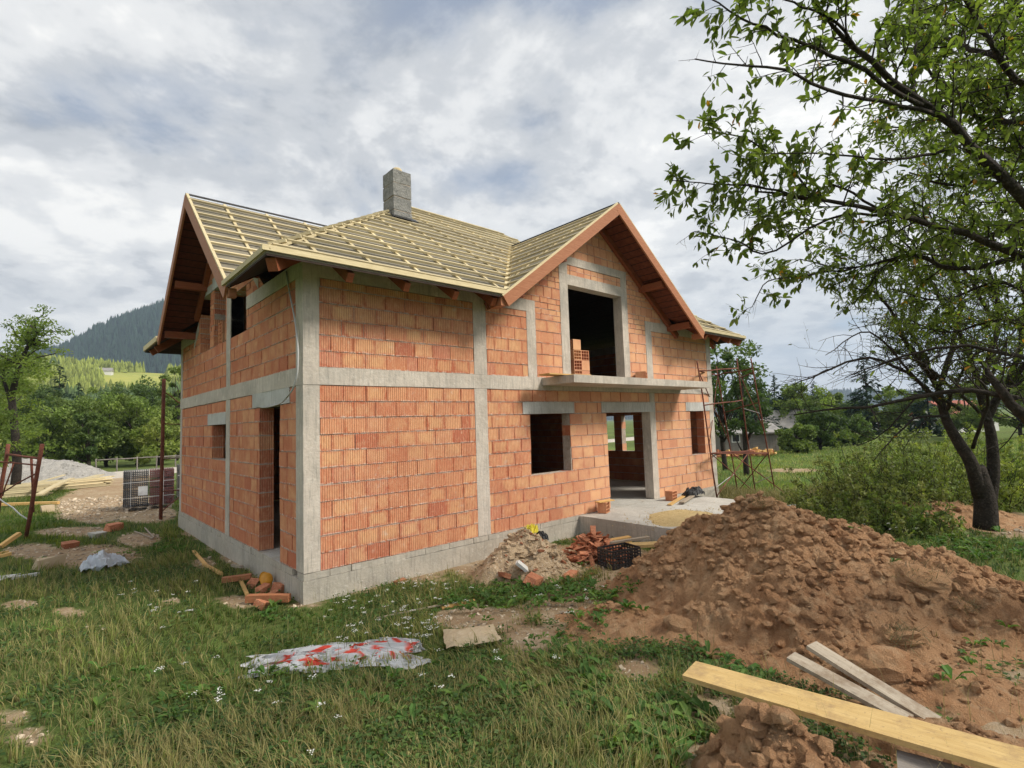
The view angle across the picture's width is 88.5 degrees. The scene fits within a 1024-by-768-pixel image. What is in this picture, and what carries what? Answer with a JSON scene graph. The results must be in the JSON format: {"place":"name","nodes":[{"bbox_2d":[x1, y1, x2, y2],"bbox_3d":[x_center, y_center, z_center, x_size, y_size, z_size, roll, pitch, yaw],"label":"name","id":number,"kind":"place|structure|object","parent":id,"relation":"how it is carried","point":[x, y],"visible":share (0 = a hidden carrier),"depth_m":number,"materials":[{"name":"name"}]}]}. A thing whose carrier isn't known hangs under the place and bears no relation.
{"place":"outdoors","nodes":[
{"label":"outdoors","id":0,"kind":"place"},
{"bbox_2d":[0,354,180,447],"bbox_3d":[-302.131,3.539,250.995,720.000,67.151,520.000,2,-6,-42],"label":"hillside","id":1,"kind":"structure","parent":0,"point":[88,373],"depth_m":293.85,"materials":[{"name":"plant"}]},
{"bbox_2d":[0,479,217,588],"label":"track grass","id":2,"kind":"structure","parent":0,"point":[9,527],"depth_m":13.28,"materials":[{"name":"plant"}]},
{"bbox_2d":[105,437,633,478],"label":"gravel road","id":3,"kind":"structure","parent":0,"point":[118,474],"depth_m":34.37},
{"bbox_2d":[0,408,1023,767],"bbox_3d":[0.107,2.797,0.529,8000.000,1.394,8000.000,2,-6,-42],"label":"ground","id":4,"kind":"structure","parent":0,"point":[638,666],"depth_m":6.81,"materials":[{"name":"plant"}]},
{"bbox_2d":[0,532,21,547],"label":"lath","id":5,"kind":"object","parent":4,"relation":"on","point":[10,539],"visible":1,"depth_m":12.35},
{"bbox_2d":[0,444,44,538],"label":"trestle","id":6,"kind":"object","parent":4,"relation":"on","point":[34,478],"visible":0.97,"depth_m":13.39,"materials":[{"name":"metal"}]},
{"bbox_2d":[0,384,57,463],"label":"broadleaf tree","id":7,"kind":"object","parent":4,"relation":"on","point":[23,399],"visible":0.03,"depth_m":59.20,"materials":[{"name":"green plant"}]},
{"bbox_2d":[0,333,58,469],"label":"broadleaf tree","id":8,"kind":"object","parent":4,"relation":"on","point":[2,422],"visible":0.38,"depth_m":26.48,"materials":[{"name":"green plant"}]},
{"bbox_2d":[2,483,56,498],"bbox_3d":[-21.682,4.587,22.088,3.854,0.492,1.136,1,-5,-36],"label":"timber stack","id":9,"kind":"object","parent":4,"relation":"on","point":[21,490],"visible":0.48,"depth_m":22.24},
{"bbox_2d":[36,478,74,495],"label":"beam","id":10,"kind":"structure","parent":9,"relation":"on","point":[44,491],"depth_m":22.19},
{"bbox_2d":[1,501,59,505],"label":"beam","id":11,"kind":"structure","parent":4,"relation":"on","point":[35,503],"depth_m":19.67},
{"bbox_2d":[0,304,74,484],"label":"apple tree","id":12,"kind":"object","parent":4,"relation":"on","point":[27,330],"visible":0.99,"depth_m":23.84,"materials":[{"name":"green plant"}]},
{"bbox_2d":[0,384,87,458],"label":"broadleaf tree","id":13,"kind":"object","parent":4,"relation":"on","point":[48,399],"visible":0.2,"depth_m":48.70,"materials":[{"name":"green plant"}]},
{"bbox_2d":[31,553,66,570],"bbox_3d":[-9.021,3.485,10.241,0.321,0.281,0.470,-4,-5,27],"label":"cardboard sheet","id":14,"kind":"object","parent":4,"relation":"on","point":[53,560],"visible":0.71,"depth_m":10.17,"materials":[{"name":"cardboard"}]},
{"bbox_2d":[24,366,74,458],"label":"tree","id":15,"kind":"object","parent":4,"relation":"on","point":[58,387],"visible":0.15,"depth_m":66.13,"materials":[{"name":"green plant"}]},
{"bbox_2d":[0,458,115,484],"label":"gravel heap","id":16,"kind":"object","parent":4,"relation":"on","point":[50,468],"visible":0.71,"depth_m":30.03,"materials":[{"name":"gravel"}]},
{"bbox_2d":[4,476,113,490],"bbox_3d":[-21.865,4.848,25.248,1.572,0.420,4.657,-5,-5,34],"label":"timber stack","id":17,"kind":"object","parent":4,"relation":"on","point":[77,483],"visible":0.55,"depth_m":25.54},
{"bbox_2d":[9,397,123,461],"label":"broadleaf tree","id":18,"kind":"object","parent":4,"relation":"on","point":[58,438],"visible":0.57,"depth_m":42.62,"materials":[{"name":"green plant"}]},
{"bbox_2d":[61,540,79,548],"bbox_3d":[-10.190,3.704,12.084,0.258,0.170,0.348,-4,-5,31],"label":"brick fragment","id":19,"kind":"object","parent":4,"relation":"on","point":[69,544],"visible":0.86,"depth_m":12.05,"materials":[{"name":"brick"}]},
{"bbox_2d":[65,412,107,465],"bbox_3d":[-31.918,4.441,39.841,2.649,4.630,2.418,-1,-4,-11],"label":"broadleaf tree","id":20,"kind":"object","parent":4,"relation":"on","point":[88,456],"visible":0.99,"depth_m":39.42,"materials":[{"name":"green plant"}]},
{"bbox_2d":[53,392,149,466],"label":"broadleaf tree","id":21,"kind":"object","parent":4,"relation":"on","point":[111,434],"visible":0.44,"depth_m":44.85,"materials":[{"name":"green plant"}]},
{"bbox_2d":[78,549,129,571],"bbox_3d":[-7.771,3.332,10.032,0.776,0.373,0.514,2,-6,-42],"label":"plastic bag","id":22,"kind":"object","parent":4,"relation":"on","point":[101,559],"visible":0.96,"depth_m":9.89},
{"bbox_2d":[103,522,123,531],"bbox_3d":[-10.535,3.798,13.928,0.323,0.243,0.404,-4,-5,22],"label":"brick fragment","id":23,"kind":"object","parent":4,"relation":"on","point":[114,525],"visible":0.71,"depth_m":13.83,"materials":[{"name":"brick"}]},
{"bbox_2d":[96,381,148,447],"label":"broadleaf tree","id":24,"kind":"object","parent":4,"relation":"on","point":[113,387],"visible":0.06,"depth_m":74.78,"materials":[{"name":"green plant"}]},
{"bbox_2d":[95,455,179,470],"bbox_3d":[-25.677,5.748,37.993,6.985,1.158,0.117,1,-5,-36],"label":"roadside rail","id":25,"kind":"object","parent":4,"relation":"on","point":[117,459],"visible":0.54,"depth_m":37.27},
{"bbox_2d":[105,375,179,444],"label":"broadleaf tree","id":26,"kind":"object","parent":4,"relation":"on","point":[149,391],"visible":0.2,"depth_m":60.87,"materials":[{"name":"green plant"}]},
{"bbox_2d":[108,395,178,464],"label":"broadleaf tree","id":27,"kind":"object","parent":4,"relation":"on","point":[134,404],"visible":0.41,"depth_m":45.99,"materials":[{"name":"green plant"}]},
{"bbox_2d":[122,468,174,511],"bbox_3d":[-12.458,3.581,18.050,1.506,1.340,1.074,1,-5,-35],"label":"tile pallet","id":28,"kind":"object","parent":4,"relation":"on","point":[149,489],"visible":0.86,"depth_m":17.67,"materials":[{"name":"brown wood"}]},
{"bbox_2d":[129,416,179,464],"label":"broadleaf tree","id":29,"kind":"object","parent":4,"relation":"on","point":[147,439],"visible":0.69,"depth_m":42.87,"materials":[{"name":"green plant"}]},
{"bbox_2d":[155,366,180,460],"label":"broadleaf tree","id":30,"kind":"object","parent":4,"relation":"on","point":[171,401],"visible":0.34,"depth_m":51.45,"materials":[{"name":"green plant"}]},
{"bbox_2d":[159,379,179,519],"bbox_3d":[-10.429,1.993,16.374,0.289,4.150,2.129,-1,-4,-7],"label":"scaffold pole","id":31,"kind":"object","parent":4,"relation":"on","point":[162,458],"visible":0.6,"depth_m":15.51,"materials":[{"name":"metal"}]},
{"bbox_2d":[221,573,251,582],"bbox_3d":[-4.527,3.193,8.653,0.432,0.080,0.101,-3,-4,-15],"label":"beam offcut","id":32,"kind":"object","parent":4,"relation":"on","point":[242,576],"visible":0.96,"depth_m":8.62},
{"bbox_2d":[255,583,270,592],"bbox_3d":[-3.859,3.187,8.143,0.163,0.170,0.193,-4,-5,28],"label":"brick fragment","id":33,"kind":"object","parent":4,"relation":"on","point":[263,587],"visible":0.71,"depth_m":8.11,"materials":[{"name":"brick"}]},
{"bbox_2d":[259,572,272,585],"bbox_3d":[-3.859,3.078,8.330,0.110,0.280,0.250,-34,-31,10],"label":"safety helmet","id":34,"kind":"object","parent":4,"relation":"on","point":[265,577],"visible":0.9,"depth_m":8.28,"materials":[{"name":"yellow plastic"}]},
{"bbox_2d":[245,593,290,602],"bbox_3d":[-3.543,3.111,7.646,0.650,0.105,0.104,-3,-4,5],"label":"beam offcut","id":35,"kind":"object","parent":4,"relation":"on","point":[252,598],"visible":0.78,"depth_m":7.61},
{"bbox_2d":[238,637,430,678],"bbox_3d":[-1.838,2.835,5.505,2.145,0.185,0.710,-2,-4,2],"label":"plastic sack","id":36,"kind":"object","parent":4,"relation":"on","point":[403,645],"visible":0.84,"depth_m":5.43,"materials":[{"name":"plastic"}]},
{"bbox_2d":[26,637,812,767],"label":"meadow grass","id":37,"kind":"structure","parent":4,"relation":"on","point":[575,750],"depth_m":3.89,"materials":[{"name":"plant"}]},
{"bbox_2d":[143,167,745,604],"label":"brick house","id":38,"kind":"structure","parent":4,"relation":"on","point":[423,419],"depth_m":10.15,"materials":[{"name":"brick"}]},
{"bbox_2d":[259,271,298,407],"bbox_3d":[-3.926,-0.690,8.673,0.113,2.148,2.307,2,-5,-39],"label":"cable","id":39,"kind":"object","parent":38,"relation":"attached to","point":[290,392],"visible":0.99,"depth_m":7.95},
{"bbox_2d":[443,624,500,648],"bbox_3d":[-0.450,2.727,5.743,0.595,0.062,0.511,-1,-4,-13],"label":"cardboard sheet","id":40,"kind":"object","parent":4,"relation":"on","point":[455,637],"visible":0.95,"depth_m":5.66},
{"bbox_2d":[0,521,1023,767],"bbox_3d":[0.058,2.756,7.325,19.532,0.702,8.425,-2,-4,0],"label":"yard grass","id":41,"kind":"structure","parent":4,"relation":"on","point":[62,661],"depth_m":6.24,"materials":[{"name":"plant"}]},
{"bbox_2d":[0,560,1023,767],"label":"seed stalks","id":42,"kind":"object","parent":4,"relation":"on","point":[528,691],"visible":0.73,"depth_m":3.99,"materials":[{"name":"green plant"}]},
{"bbox_2d":[1,495,1023,743],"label":"pebbles","id":43,"kind":"object","parent":4,"relation":"on","point":[103,499],"visible":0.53,"depth_m":11.93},
{"bbox_2d":[120,523,916,755],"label":"yarrow flowers","id":44,"kind":"object","parent":4,"relation":"on","point":[354,630],"visible":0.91,"depth_m":5.79,"materials":[{"name":"white plant"}]},
{"bbox_2d":[42,525,1023,767],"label":"broadleaf weeds","id":45,"kind":"object","parent":4,"relation":"on","point":[688,705],"visible":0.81,"depth_m":4.64,"materials":[{"name":"green plant"}]},
{"bbox_2d":[523,572,543,586],"bbox_3d":[0.312,2.954,7.944,0.227,0.194,0.439,-4,-5,22],"label":"brick fragment","id":46,"kind":"object","parent":4,"relation":"on","point":[535,579],"visible":0.86,"depth_m":7.82,"materials":[{"name":"brick"}]},
{"bbox_2d":[468,527,616,588],"bbox_3d":[0.389,2.821,8.945,2.767,0.841,2.518,0,-5,-26],"label":"rubble heap","id":47,"kind":"object","parent":4,"relation":"on","point":[536,553],"visible":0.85,"depth_m":8.46,"materials":[{"name":"stone"}]},
{"bbox_2d":[562,525,629,568],"bbox_3d":[1.510,2.921,9.406,2.365,0.668,1.758,2,-6,-42],"label":"tile heap","id":48,"kind":"object","parent":4,"relation":"on","point":[590,543],"visible":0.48,"depth_m":9.37,"materials":[{"name":"brick"}]},
{"bbox_2d":[604,536,649,543],"bbox_3d":[2.059,2.809,9.455,0.822,0.031,0.092,-8,-4,2],"label":"timber offcut","id":49,"kind":"object","parent":48,"relation":"on","point":[629,539],"visible":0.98,"depth_m":9.41,"materials":[{"name":"brown wood"}]},
{"bbox_2d":[597,542,640,569],"bbox_3d":[1.806,2.892,8.861,0.596,0.296,0.416,0,-5,-28],"label":"plastic crate","id":50,"kind":"object","parent":4,"relation":"on","point":[617,554],"visible":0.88,"depth_m":8.76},
{"bbox_2d":[663,614,692,632],"bbox_3d":[1.713,2.491,5.423,0.253,0.208,0.302,2,-6,-42],"label":"earth clod","id":51,"kind":"object","parent":4,"relation":"on","point":[673,622],"visible":0.69,"depth_m":5.36,"materials":[{"name":"soil"}]},
{"bbox_2d":[579,494,793,541],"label":"terrace","id":52,"kind":"structure","parent":4,"relation":"on","point":[617,517],"depth_m":11.45,"materials":[{"name":"concrete"}]},
{"bbox_2d":[597,502,609,513],"bbox_3d":[2.067,2.775,11.855,0.200,0.236,0.250,-4,-5,28],"label":"hollow block","id":53,"kind":"object","parent":52,"relation":"on","point":[603,507],"depth_m":11.76,"materials":[{"name":"brick"}]},
{"bbox_2d":[665,490,676,500],"bbox_3d":[4.028,2.818,13.307,0.200,0.236,0.250,-6,-6,42],"label":"hollow block","id":54,"kind":"object","parent":52,"relation":"on","point":[670,495],"depth_m":13.24,"materials":[{"name":"ceramic"}]},
{"bbox_2d":[682,486,704,495],"bbox_3d":[4.803,2.818,13.879,0.825,0.255,0.498,2,-6,-42],"label":"black sheet","id":55,"kind":"object","parent":52,"relation":"on","point":[696,490],"visible":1,"depth_m":13.70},
{"bbox_2d":[696,358,783,497],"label":"scaffold tower","id":56,"kind":"structure","parent":4,"relation":"on","point":[730,451],"depth_m":16.62,"materials":[{"name":"metal"}]},
{"bbox_2d":[713,354,772,475],"bbox_3d":[12.207,1.573,27.048,3.558,6.565,3.552,0,-4,-19],"label":"broadleaf tree","id":57,"kind":"object","parent":4,"relation":"on","point":[755,428],"visible":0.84,"depth_m":26.65,"materials":[{"name":"green plant"}]},
{"bbox_2d":[710,339,776,470],"bbox_3d":[12.031,1.269,30.109,5.135,7.700,5.512,2,-6,-42],"label":"broadleaf tree","id":58,"kind":"object","parent":4,"relation":"on","point":[723,382],"visible":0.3,"depth_m":29.63,"materials":[{"name":"green plant"}]},
{"bbox_2d":[716,447,776,457],"bbox_3d":[17.092,5.090,39.001,4.648,0.800,2.259,-1,-4,-6],"label":"wood pile","id":59,"kind":"object","parent":4,"relation":"on","point":[771,451],"visible":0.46,"depth_m":38.70,"materials":[{"name":"wood"}]},
{"bbox_2d":[715,423,779,450],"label":"barn","id":60,"kind":"structure","parent":4,"relation":"on","point":[758,441],"depth_m":43.37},
{"bbox_2d":[752,434,763,449],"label":"door","id":61,"kind":"structure","parent":60,"relation":"in","point":[757,440],"depth_m":43.34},
{"bbox_2d":[750,376,787,434],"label":"spruce tree","id":62,"kind":"object","parent":4,"relation":"on","point":[756,417],"visible":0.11,"depth_m":59.57,"materials":[{"name":"green plant"}]},
{"bbox_2d":[762,375,786,410],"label":"spruce tree","id":63,"kind":"object","parent":4,"relation":"on","point":[771,402],"visible":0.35,"depth_m":63.99,"materials":[{"name":"green plant"}]},
{"bbox_2d":[691,697,869,767],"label":"earth mound","id":64,"kind":"object","parent":4,"relation":"on","point":[752,734],"visible":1,"depth_m":2.86,"materials":[{"name":"soil"}]},
{"bbox_2d":[760,409,803,437],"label":"cottage","id":65,"kind":"structure","parent":4,"relation":"on","point":[787,421],"depth_m":61.11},
{"bbox_2d":[551,490,1023,767],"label":"earth mound","id":66,"kind":"object","parent":4,"relation":"on","point":[737,572],"visible":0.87,"depth_m":5.18,"materials":[{"name":"soil"}]},
{"bbox_2d":[745,494,780,512],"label":"sod","id":67,"kind":"structure","parent":66,"relation":"on","point":[764,503],"depth_m":6.72,"materials":[{"name":"soil"}]},
{"bbox_2d":[787,652,913,716],"bbox_3d":[2.367,2.150,3.755,0.132,0.031,0.814,-2,5,-29],"label":"plank","id":68,"kind":"object","parent":66,"relation":"on","point":[849,688],"visible":0.85,"depth_m":3.73,"materials":[{"name":"wood"}]},
{"bbox_2d":[682,661,1023,767],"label":"plank","id":69,"kind":"object","parent":66,"relation":"on","point":[968,749],"visible":0.98,"depth_m":3.18,"materials":[{"name":"brown wood"}]},
{"bbox_2d":[806,641,941,718],"bbox_3d":[2.559,2.130,3.785,0.133,0.033,0.849,-2,10,-28],"label":"plank","id":70,"kind":"object","parent":66,"relation":"on","point":[887,692],"visible":0.91,"depth_m":3.75,"materials":[{"name":"wood"}]},
{"bbox_2d":[842,645,912,684],"bbox_3d":[2.827,2.198,4.090,0.479,0.330,0.320,-4,-5,24],"label":"earth clod","id":71,"kind":"object","parent":66,"relation":"on","point":[893,665],"visible":0.69,"depth_m":3.98,"materials":[{"name":"soil"}]},
{"bbox_2d":[880,619,936,657],"bbox_3d":[3.332,2.163,4.511,0.664,0.231,0.510,2,-6,-42],"label":"rock","id":72,"kind":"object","parent":66,"relation":"on","point":[910,637],"visible":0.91,"depth_m":4.46,"materials":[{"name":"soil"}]},
{"bbox_2d":[882,553,955,595],"bbox_3d":[4.147,1.906,5.324,0.863,0.352,0.825,-1,-4,-6],"label":"earth clod","id":73,"kind":"object","parent":66,"relation":"on","point":[925,578],"visible":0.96,"depth_m":5.21,"materials":[{"name":"soil"}]},
{"bbox_2d":[896,749,964,767],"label":"plank","id":74,"kind":"object","parent":66,"relation":"on","point":[911,760],"visible":0.92,"depth_m":2.91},
{"bbox_2d":[946,592,988,615],"bbox_3d":[4.292,2.098,5.022,0.584,0.211,0.522,2,-6,-42],"label":"rock","id":75,"kind":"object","parent":66,"relation":"on","point":[970,609],"visible":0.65,"depth_m":4.94,"materials":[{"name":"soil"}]},
{"bbox_2d":[774,422,817,453],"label":"broadleaf tree","id":76,"kind":"object","parent":4,"relation":"on","point":[787,441],"visible":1,"depth_m":40.38,"materials":[{"name":"green plant"}]},
{"bbox_2d":[771,381,836,422],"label":"broadleaf tree","id":77,"kind":"object","parent":4,"relation":"on","point":[787,401],"visible":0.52,"depth_m":61.57,"materials":[{"name":"green plant"}]},
{"bbox_2d":[794,406,853,449],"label":"broadleaf tree","id":78,"kind":"object","parent":4,"relation":"on","point":[822,428],"visible":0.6,"depth_m":43.26,"materials":[{"name":"green plant"}]},
{"bbox_2d":[805,391,845,435],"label":"broadleaf tree","id":79,"kind":"object","parent":4,"relation":"on","point":[839,397],"visible":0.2,"depth_m":65.42,"materials":[{"name":"green plant"}]},
{"bbox_2d":[653,0,1023,454],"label":"fruit tree","id":80,"kind":"object","parent":4,"relation":"on","point":[990,90],"visible":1,"depth_m":4.14,"materials":[{"name":"green plant"}]},
{"bbox_2d":[827,413,876,445],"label":"broadleaf tree","id":81,"kind":"object","parent":4,"relation":"on","point":[860,427],"visible":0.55,"depth_m":46.81,"materials":[{"name":"green plant"}]},
{"bbox_2d":[780,481,925,530],"bbox_3d":[6.479,2.526,10.347,2.260,1.112,2.646,2,-6,-42],"label":"shrub","id":82,"kind":"object","parent":4,"relation":"on","point":[802,500],"visible":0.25,"depth_m":10.40,"materials":[{"name":"green plant"}]},
{"bbox_2d":[835,400,880,423],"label":"broadleaf tree","id":83,"kind":"object","parent":4,"relation":"on","point":[845,404],"visible":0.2,"depth_m":69.83,"materials":[{"name":"green plant"}]},
{"bbox_2d":[782,442,954,518],"bbox_3d":[7.451,2.165,11.140,2.481,1.856,3.006,2,-6,-42],"label":"shrub","id":84,"kind":"object","parent":4,"relation":"on","point":[847,484],"visible":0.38,"depth_m":10.90,"materials":[{"name":"green plant"}]},
{"bbox_2d":[717,436,1023,514],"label":"field grass","id":85,"kind":"structure","parent":4,"relation":"on","point":[798,457],"depth_m":30.97,"materials":[{"name":"plant"}]},
{"bbox_2d":[843,351,902,435],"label":"spruce tree","id":86,"kind":"object","parent":4,"relation":"on","point":[866,389],"visible":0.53,"depth_m":61.96,"materials":[{"name":"green plant"}]},
{"bbox_2d":[858,385,926,435],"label":"broadleaf tree","id":87,"kind":"object","parent":4,"relation":"on","point":[889,394],"visible":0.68,"depth_m":59.23,"materials":[{"name":"green plant"}]},
{"bbox_2d":[771,169,1023,530],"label":"fruit tree","id":88,"kind":"object","parent":4,"relation":"on","point":[984,482],"visible":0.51,"depth_m":8.84,"materials":[{"name":"green plant"}]},
{"bbox_2d":[829,492,968,540],"bbox_3d":[6.923,2.436,9.415,2.082,0.979,1.992,-4,-5,26],"label":"shrub","id":89,"kind":"object","parent":4,"relation":"on","point":[919,522],"visible":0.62,"depth_m":9.09,"materials":[{"name":"green plant"}]},
{"bbox_2d":[796,427,1007,511],"bbox_3d":[8.639,2.027,11.544,3.515,2.220,4.289,-3,-4,14],"label":"shrub","id":90,"kind":"object","parent":4,"relation":"on","point":[932,481],"visible":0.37,"depth_m":10.97,"materials":[{"name":"green plant"}]},
{"bbox_2d":[904,368,951,436],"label":"spruce tree","id":91,"kind":"object","parent":4,"relation":"on","point":[939,430],"visible":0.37,"depth_m":57.82,"materials":[{"name":"green plant"}]},
{"bbox_2d":[850,422,1023,512],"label":"shrub","id":92,"kind":"object","parent":4,"relation":"on","point":[1015,491],"visible":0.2,"depth_m":11.49,"materials":[{"name":"green plant"}]},
{"bbox_2d":[911,400,1001,432],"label":"cottage","id":93,"kind":"structure","parent":4,"relation":"on","point":[966,403],"depth_m":69.06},
{"bbox_2d":[895,498,1023,531],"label":"earth mound","id":94,"kind":"object","parent":4,"relation":"on","point":[1009,521],"visible":0.2,"depth_m":9.74,"materials":[{"name":"soil"}]},
{"bbox_2d":[929,379,1009,438],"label":"broadleaf tree","id":95,"kind":"object","parent":4,"relation":"on","point":[973,420],"visible":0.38,"depth_m":51.18,"materials":[{"name":"green plant"}]},
{"bbox_2d":[930,439,1023,487],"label":"shrub","id":96,"kind":"object","parent":4,"relation":"on","point":[981,442],"visible":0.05,"depth_m":13.19,"materials":[{"name":"green plant"}]},
{"bbox_2d":[948,447,1023,488],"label":"shrub","id":97,"kind":"object","parent":4,"relation":"on","point":[1010,455],"visible":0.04,"depth_m":12.82,"materials":[{"name":"green plant"}]},
{"bbox_2d":[961,367,1023,436],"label":"broadleaf tree","id":98,"kind":"object","parent":4,"relation":"on","point":[1013,422],"visible":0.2,"depth_m":46.16,"materials":[{"name":"green plant"}]},
{"bbox_3d":[2.619,2.914,9.217,0.123,0.160,0.298,-2,-5,-2],"label":"timber offcut","id":99,"kind":"object","parent":4,"relation":"on","visible":0},
{"bbox_2d":[629,541,656,547],"bbox_3d":[2.495,2.799,9.193,0.867,0.055,0.223,-3,-4,1],"label":"timber offcut","id":100,"kind":"object","parent":99,"relation":"on","point":[646,544],"visible":0.39,"depth_m":9.14,"materials":[{"name":"brown wood"}]},
{"bbox_2d":[0,0,1023,401],"label":"sky","id":101,"kind":"structure","parent":0,"point":[521,120],"materials":[{"name":"white"}]},
{"bbox_2d":[570,349,581,359],"bbox_3d":[1.471,-0.682,12.513,0.250,0.238,0.255,1,-5,-38],"label":"hollow block","id":102,"kind":"object","parent":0,"point":[575,354],"depth_m":12.43,"materials":[{"name":"ceramic"}]},
{"bbox_2d":[570,339,580,349],"bbox_3d":[1.455,-0.926,12.525,0.255,0.238,0.250,2,-5,-39],"label":"hollow block","id":103,"kind":"object","parent":102,"relation":"on","point":[575,344],"depth_m":12.43,"materials":[{"name":"ceramic"}]},
{"bbox_2d":[612,503,720,535],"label":"sand","id":104,"kind":"structure","parent":0,"point":[672,518],"depth_m":11.00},
{"bbox_2d":[714,481,840,504],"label":"dry grass","id":105,"kind":"structure","parent":0,"point":[733,492],"depth_m":15.40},
{"bbox_2d":[607,396,999,420],"bbox_3d":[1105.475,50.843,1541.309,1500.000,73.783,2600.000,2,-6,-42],"label":"hill","id":106,"kind":"structure","parent":0,"point":[880,407],"depth_m":1654.25,"materials":[{"name":"green plant"}]},
{"bbox_2d":[606,388,1022,419],"bbox_3d":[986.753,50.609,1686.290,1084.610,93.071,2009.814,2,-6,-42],"label":"ridge forest","id":107,"kind":"object","parent":106,"relation":"on","point":[844,391],"visible":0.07,"depth_m":1708.64,"materials":[{"name":"green plant"}]},
{"bbox_3d":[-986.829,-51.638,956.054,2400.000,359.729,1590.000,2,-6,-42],"label":"mountain","id":108,"kind":"structure","parent":0,"visible":0},
{"bbox_2d":[11,298,180,373],"bbox_3d":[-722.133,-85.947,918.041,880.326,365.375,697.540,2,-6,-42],"label":"mountain forest","id":109,"kind":"object","parent":108,"relation":"on","point":[123,330],"visible":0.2,"depth_m":946.58,"materials":[{"name":"green plant"}]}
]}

